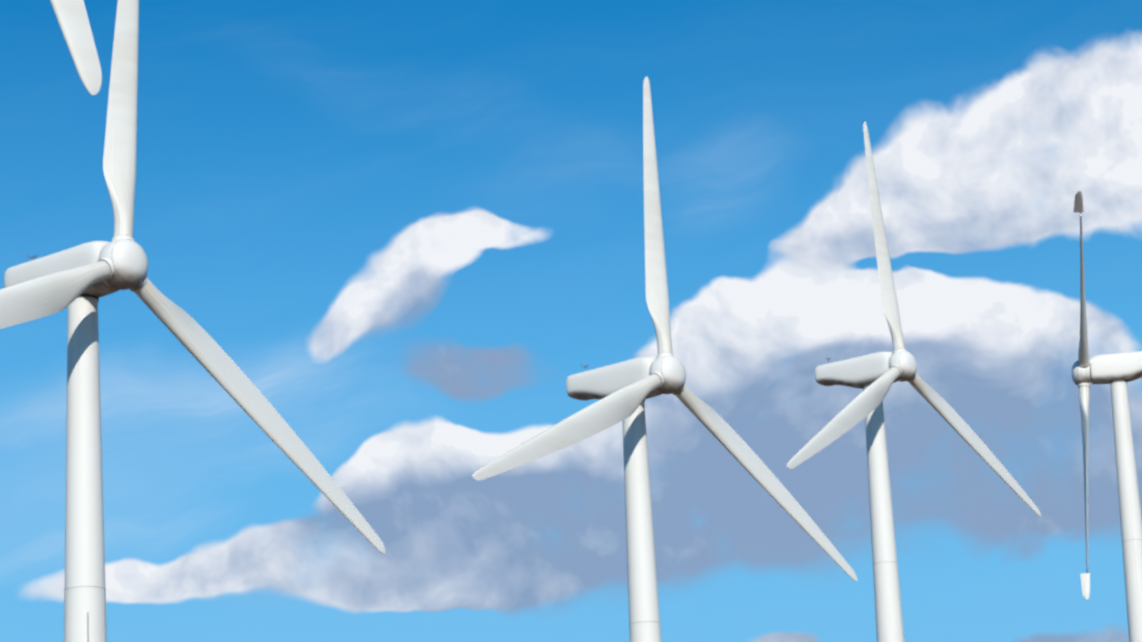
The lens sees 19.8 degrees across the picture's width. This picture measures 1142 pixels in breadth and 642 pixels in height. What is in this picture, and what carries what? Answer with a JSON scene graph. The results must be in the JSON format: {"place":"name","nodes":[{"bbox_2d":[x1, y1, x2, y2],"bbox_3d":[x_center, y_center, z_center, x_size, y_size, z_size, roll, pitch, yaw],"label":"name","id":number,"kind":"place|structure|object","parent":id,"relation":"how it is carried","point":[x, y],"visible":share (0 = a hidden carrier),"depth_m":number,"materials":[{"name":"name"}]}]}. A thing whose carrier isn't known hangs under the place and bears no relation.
{"place":"outdoors","nodes":[
{"label":"outdoors","id":0,"kind":"place"},
{"bbox_2d":[0,0,1141,641],"label":"sky","id":1,"kind":"structure","parent":0,"point":[407,224],"materials":[{"name":"blue"}]},
{"bbox_3d":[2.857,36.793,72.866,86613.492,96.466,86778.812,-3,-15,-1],"label":"hillside ground","id":2,"kind":"structure","parent":0,"visible":0},
{"bbox_2d":[50,0,101,94],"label":"wind turbine","id":3,"kind":"object","parent":2,"relation":"on","point":[72,18],"visible":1,"depth_m":87.22,"materials":[{"name":"paint"}]},
{"bbox_2d":[0,0,384,641],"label":"wind turbine","id":4,"kind":"object","parent":2,"relation":"on","point":[79,281],"visible":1,"depth_m":175.48,"materials":[{"name":"paint"}]},
{"bbox_2d":[472,77,856,641],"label":"wind turbine","id":5,"kind":"object","parent":2,"relation":"on","point":[622,391],"visible":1,"depth_m":229.37,"materials":[{"name":"paint"}]},
{"bbox_2d":[787,122,1040,641],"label":"wind turbine","id":6,"kind":"object","parent":2,"relation":"on","point":[875,376],"visible":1,"depth_m":287.12,"materials":[{"name":"paint"}]},
{"bbox_2d":[1072,191,1141,641],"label":"wind turbine","id":7,"kind":"object","parent":2,"relation":"on","point":[1117,372],"visible":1,"depth_m":319.12,"materials":[{"name":"paint"}]}
]}

